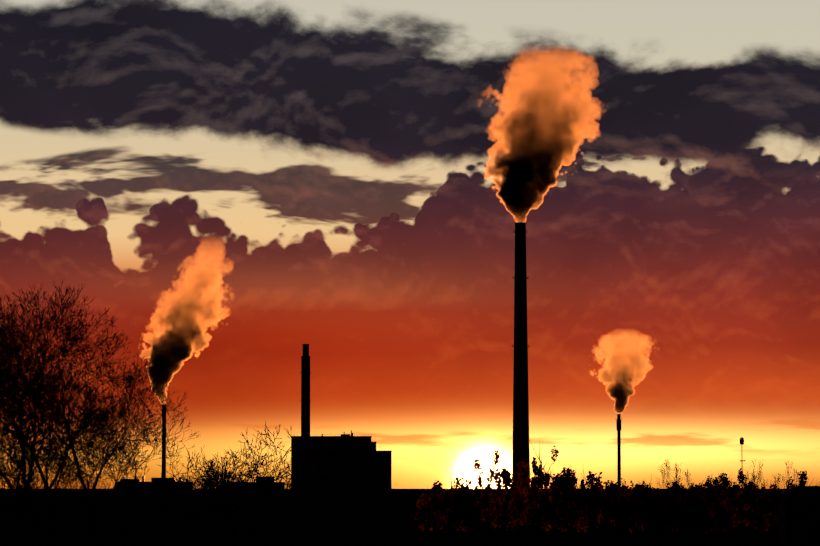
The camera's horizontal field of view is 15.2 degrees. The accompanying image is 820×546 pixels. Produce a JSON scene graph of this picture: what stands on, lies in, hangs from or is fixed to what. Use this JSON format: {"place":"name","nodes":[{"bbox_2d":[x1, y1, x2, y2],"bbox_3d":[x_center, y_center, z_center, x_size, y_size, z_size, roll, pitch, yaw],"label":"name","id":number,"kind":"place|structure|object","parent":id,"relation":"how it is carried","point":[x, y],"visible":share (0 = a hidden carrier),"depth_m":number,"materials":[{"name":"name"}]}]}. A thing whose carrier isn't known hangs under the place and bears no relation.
{"place":"outdoors","nodes":[
{"label":"outdoors","id":0,"kind":"place"},
{"bbox_2d":[195,489,220,498],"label":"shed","id":1,"kind":"structure","parent":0,"point":[202,494],"depth_m":1710.64,"materials":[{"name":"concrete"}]},
{"bbox_2d":[291,430,371,497],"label":"boiler house","id":2,"kind":"structure","parent":0,"point":[342,462],"depth_m":1872.54,"materials":[{"name":"brick"}]},
{"bbox_2d":[300,344,311,437],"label":"chimney","id":3,"kind":"object","parent":2,"relation":"on","point":[305,372],"depth_m":1873.19,"materials":[{"name":"brick"}]},
{"bbox_2d":[0,489,819,545],"bbox_3d":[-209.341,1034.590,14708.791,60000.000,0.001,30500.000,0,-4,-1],"label":"ground","id":4,"kind":"structure","parent":0,"point":[377,522],"depth_m":438.27,"materials":[{"name":"black"}]},
{"bbox_2d":[0,317,61,439],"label":"tree","id":5,"kind":"object","parent":4,"relation":"on","point":[15,376],"visible":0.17,"depth_m":223.05,"materials":[{"name":"black plant"}]},
{"bbox_2d":[0,295,119,545],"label":"tree","id":6,"kind":"object","parent":4,"relation":"on","point":[27,533],"visible":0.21,"depth_m":227.54,"materials":[{"name":"black plant"}]},
{"bbox_2d":[0,285,120,545],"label":"tree","id":7,"kind":"object","parent":4,"relation":"on","point":[24,456],"visible":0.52,"depth_m":219.21,"materials":[{"name":"black plant"}]},
{"bbox_2d":[1,365,139,545],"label":"tree","id":8,"kind":"object","parent":4,"relation":"on","point":[72,526],"visible":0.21,"depth_m":239.87,"materials":[{"name":"black plant"}]},
{"bbox_2d":[0,306,159,545],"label":"tree","id":9,"kind":"object","parent":4,"relation":"on","point":[44,480],"visible":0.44,"depth_m":221.87,"materials":[{"name":"black plant"}]},
{"bbox_2d":[0,279,179,545],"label":"tree","id":10,"kind":"object","parent":4,"relation":"on","point":[89,447],"visible":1,"depth_m":214.79,"materials":[{"name":"black plant"}]},
{"bbox_2d":[72,360,216,545],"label":"tree","id":11,"kind":"object","parent":4,"relation":"on","point":[133,489],"visible":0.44,"depth_m":231.19,"materials":[{"name":"black plant"}]},
{"bbox_2d":[114,476,195,498],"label":"shed","id":12,"kind":"structure","parent":4,"relation":"on","point":[151,488],"depth_m":1690.54,"materials":[{"name":"concrete"}]},
{"bbox_2d":[161,406,165,477],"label":"stack","id":13,"kind":"object","parent":4,"relation":"on","point":[163,454],"visible":0.35,"depth_m":1791.01,"materials":[{"name":"metal"}]},
{"bbox_2d":[142,421,349,545],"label":"spreading tree","id":14,"kind":"object","parent":4,"relation":"on","point":[225,496],"visible":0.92,"depth_m":245.29,"materials":[{"name":"black plant"}]},
{"bbox_2d":[220,476,284,498],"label":"shed","id":15,"kind":"structure","parent":4,"relation":"on","point":[260,491],"depth_m":1741.19,"materials":[{"name":"concrete"}]},
{"bbox_2d":[371,442,379,497],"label":"building","id":16,"kind":"structure","parent":4,"relation":"on","point":[374,494],"depth_m":1873.59,"materials":[{"name":"brick"}]},
{"bbox_2d":[376,451,391,497],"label":"building","id":17,"kind":"structure","parent":4,"relation":"on","point":[384,473],"depth_m":1874.61,"materials":[{"name":"brick"}]},
{"bbox_2d":[414,497,432,533],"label":"bush","id":18,"kind":"object","parent":4,"relation":"on","point":[419,504],"visible":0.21,"depth_m":407.03,"materials":[{"name":"black plant"}]},
{"bbox_2d":[412,487,445,538],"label":"bush","id":19,"kind":"object","parent":4,"relation":"on","point":[429,516],"visible":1,"depth_m":366.51,"materials":[{"name":"black plant"}]},
{"bbox_2d":[430,491,462,537],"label":"bush","id":20,"kind":"object","parent":4,"relation":"on","point":[451,515],"visible":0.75,"depth_m":370.10,"materials":[{"name":"black plant"}]},
{"bbox_2d":[428,480,464,534],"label":"bush","id":21,"kind":"object","parent":4,"relation":"on","point":[436,487],"visible":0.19,"depth_m":393.61,"materials":[{"name":"black plant"}]},
{"bbox_2d":[444,474,472,534],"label":"bush","id":22,"kind":"object","parent":4,"relation":"on","point":[462,489],"visible":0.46,"depth_m":393.25,"materials":[{"name":"black plant"}]},
{"bbox_2d":[458,473,485,532],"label":"bush","id":23,"kind":"object","parent":4,"relation":"on","point":[473,498],"visible":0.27,"depth_m":411.74,"materials":[{"name":"black plant"}]},
{"bbox_2d":[457,495,502,536],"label":"bush","id":24,"kind":"object","parent":4,"relation":"on","point":[492,517],"visible":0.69,"depth_m":382.73,"materials":[{"name":"black plant"}]},
{"bbox_2d":[472,450,510,532],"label":"bush","id":25,"kind":"object","parent":4,"relation":"on","point":[497,456],"visible":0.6,"depth_m":412.12,"materials":[{"name":"black plant"}]},
{"bbox_2d":[474,464,528,533],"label":"bush","id":26,"kind":"object","parent":4,"relation":"on","point":[516,500],"visible":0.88,"depth_m":401.30,"materials":[{"name":"black plant"}]},
{"bbox_2d":[490,507,520,537],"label":"bush","id":27,"kind":"object","parent":4,"relation":"on","point":[501,520],"visible":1,"depth_m":370.55,"materials":[{"name":"black plant"}]},
{"bbox_2d":[495,472,534,531],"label":"bush","id":28,"kind":"object","parent":4,"relation":"on","point":[523,493],"visible":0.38,"depth_m":419.38,"materials":[{"name":"black plant"}]},
{"bbox_2d":[512,222,529,495],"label":"tall chimney","id":29,"kind":"object","parent":4,"relation":"on","point":[520,450],"visible":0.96,"depth_m":2045.04,"materials":[{"name":"concrete"}]},
{"bbox_2d":[509,501,532,536],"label":"bush","id":30,"kind":"object","parent":4,"relation":"on","point":[520,508],"visible":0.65,"depth_m":382.96,"materials":[{"name":"black plant"}]},
{"bbox_2d":[522,500,553,537],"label":"bush","id":31,"kind":"object","parent":4,"relation":"on","point":[546,513],"visible":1,"depth_m":368.82,"materials":[{"name":"black plant"}]},
{"bbox_2d":[517,438,565,534],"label":"bush","id":32,"kind":"object","parent":4,"relation":"on","point":[538,478],"visible":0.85,"depth_m":392.71,"materials":[{"name":"black plant"}]},
{"bbox_2d":[531,467,566,534],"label":"bush","id":33,"kind":"object","parent":4,"relation":"on","point":[556,494],"visible":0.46,"depth_m":397.74,"materials":[{"name":"black plant"}]},
{"bbox_2d":[541,499,571,537],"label":"bush","id":34,"kind":"object","parent":4,"relation":"on","point":[559,505],"visible":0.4,"depth_m":374.57,"materials":[{"name":"black plant"}]},
{"bbox_2d":[542,466,578,530],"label":"bush","id":35,"kind":"object","parent":4,"relation":"on","point":[560,493],"visible":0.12,"depth_m":431.63,"materials":[{"name":"black plant"}]},
{"bbox_2d":[543,466,587,530],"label":"bush","id":36,"kind":"object","parent":4,"relation":"on","point":[570,496],"visible":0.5,"depth_m":422.33,"materials":[{"name":"black plant"}]},
{"bbox_2d":[552,500,589,538],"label":"bush","id":37,"kind":"object","parent":4,"relation":"on","point":[565,517],"visible":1,"depth_m":366.06,"materials":[{"name":"black plant"}]},
{"bbox_2d":[565,471,606,534],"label":"bush","id":38,"kind":"object","parent":4,"relation":"on","point":[594,489],"visible":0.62,"depth_m":392.16,"materials":[{"name":"black plant"}]},
{"bbox_2d":[578,494,609,536],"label":"bush","id":39,"kind":"object","parent":4,"relation":"on","point":[589,500],"visible":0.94,"depth_m":376.10,"materials":[{"name":"black plant"}]},
{"bbox_2d":[589,480,618,531],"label":"bush","id":40,"kind":"object","parent":4,"relation":"on","point":[611,484],"visible":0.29,"depth_m":424.51,"materials":[{"name":"black plant"}]},
{"bbox_2d":[595,489,625,537],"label":"bush","id":41,"kind":"object","parent":4,"relation":"on","point":[607,505],"visible":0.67,"depth_m":376.08,"materials":[{"name":"black plant"}]},
{"bbox_2d":[616,414,621,494],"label":"stack","id":42,"kind":"object","parent":4,"relation":"on","point":[618,423],"visible":0.92,"depth_m":2494.51,"materials":[{"name":"metal"}]},
{"bbox_2d":[605,478,636,531],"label":"bush","id":43,"kind":"object","parent":4,"relation":"on","point":[613,492],"visible":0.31,"depth_m":419.82,"materials":[{"name":"black plant"}]},
{"bbox_2d":[628,479,665,531],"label":"bush","id":44,"kind":"object","parent":4,"relation":"on","point":[637,491],"visible":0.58,"depth_m":419.05,"materials":[{"name":"black plant"}]},
{"bbox_2d":[633,486,669,536],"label":"bush","id":45,"kind":"object","parent":4,"relation":"on","point":[641,507],"visible":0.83,"depth_m":383.08,"materials":[{"name":"black plant"}]},
{"bbox_2d":[641,473,681,531],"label":"bush","id":46,"kind":"object","parent":4,"relation":"on","point":[650,490],"visible":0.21,"depth_m":427.58,"materials":[{"name":"black plant"}]},
{"bbox_2d":[657,462,672,506],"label":"sapling","id":47,"kind":"object","parent":4,"relation":"on","point":[665,477],"visible":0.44,"depth_m":431.38,"materials":[{"name":"black plant"}]},
{"bbox_2d":[663,459,682,503],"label":"sapling","id":48,"kind":"object","parent":4,"relation":"on","point":[676,466],"visible":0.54,"depth_m":430.47,"materials":[{"name":"black plant"}]},
{"bbox_2d":[663,480,697,534],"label":"bush","id":49,"kind":"object","parent":4,"relation":"on","point":[690,491],"visible":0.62,"depth_m":395.67,"materials":[{"name":"black plant"}]},
{"bbox_2d":[683,469,694,530],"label":"sapling","id":50,"kind":"object","parent":4,"relation":"on","point":[686,475],"visible":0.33,"depth_m":430.79,"materials":[{"name":"black plant"}]},
{"bbox_2d":[684,485,717,534],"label":"bush","id":51,"kind":"object","parent":4,"relation":"on","point":[700,499],"visible":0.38,"depth_m":398.28,"materials":[{"name":"black plant"}]},
{"bbox_2d":[683,475,727,531],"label":"bush","id":52,"kind":"object","parent":4,"relation":"on","point":[712,496],"visible":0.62,"depth_m":424.46,"materials":[{"name":"black plant"}]},
{"bbox_2d":[709,472,738,530],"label":"bush","id":53,"kind":"object","parent":4,"relation":"on","point":[722,478],"visible":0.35,"depth_m":434.65,"materials":[{"name":"black plant"}]},
{"bbox_2d":[713,501,741,537],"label":"bush","id":54,"kind":"object","parent":4,"relation":"on","point":[735,519],"visible":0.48,"depth_m":373.35,"materials":[{"name":"black plant"}]},
{"bbox_2d":[721,478,740,530],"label":"sapling","id":55,"kind":"object","parent":4,"relation":"on","point":[730,497],"visible":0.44,"depth_m":431.26,"materials":[{"name":"black plant"}]},
{"bbox_2d":[724,468,757,531],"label":"bush","id":56,"kind":"object","parent":4,"relation":"on","point":[745,494],"visible":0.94,"depth_m":420.42,"materials":[{"name":"black plant"}]},
{"bbox_2d":[740,437,744,486],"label":"mast","id":57,"kind":"object","parent":4,"relation":"on","point":[741,441],"visible":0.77,"depth_m":1496.13,"materials":[{"name":"metal"}]},
{"bbox_2d":[741,471,757,530],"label":"sapling","id":58,"kind":"object","parent":4,"relation":"on","point":[753,474],"visible":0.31,"depth_m":430.77,"materials":[{"name":"black plant"}]},
{"bbox_2d":[738,494,770,536],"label":"bush","id":59,"kind":"object","parent":4,"relation":"on","point":[749,515],"visible":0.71,"depth_m":377.81,"materials":[{"name":"black plant"}]},
{"bbox_2d":[746,460,766,530],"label":"sapling","id":60,"kind":"object","parent":4,"relation":"on","point":[759,474],"visible":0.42,"depth_m":431.42,"materials":[{"name":"black plant"}]},
{"bbox_2d":[741,478,771,530],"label":"bush","id":61,"kind":"object","parent":4,"relation":"on","point":[757,498],"visible":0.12,"depth_m":432.75,"materials":[{"name":"black plant"}]},
{"bbox_2d":[745,487,776,531],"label":"bush","id":62,"kind":"object","parent":4,"relation":"on","point":[762,492],"visible":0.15,"depth_m":425.00,"materials":[{"name":"black plant"}]},
{"bbox_2d":[764,473,782,530],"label":"sapling","id":63,"kind":"object","parent":4,"relation":"on","point":[777,481],"visible":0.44,"depth_m":431.58,"materials":[{"name":"black plant"}]},
{"bbox_2d":[769,471,811,506],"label":"bush","id":64,"kind":"object","parent":4,"relation":"on","point":[803,475],"visible":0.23,"depth_m":423.14,"materials":[{"name":"black plant"}]},
{"bbox_2d":[783,461,798,485],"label":"sapling","id":65,"kind":"object","parent":4,"relation":"on","point":[791,472],"visible":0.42,"depth_m":431.33,"materials":[{"name":"black plant"}]},
{"bbox_2d":[0,0,819,488],"label":"sky","id":66,"kind":"structure","parent":0,"point":[241,185],"materials":[{"name":"orange"}]},
{"bbox_2d":[774,481,819,544],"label":"house","id":67,"kind":"structure","parent":0,"point":[798,515],"depth_m":326.30,"materials":[{"name":"brick"}]}
]}

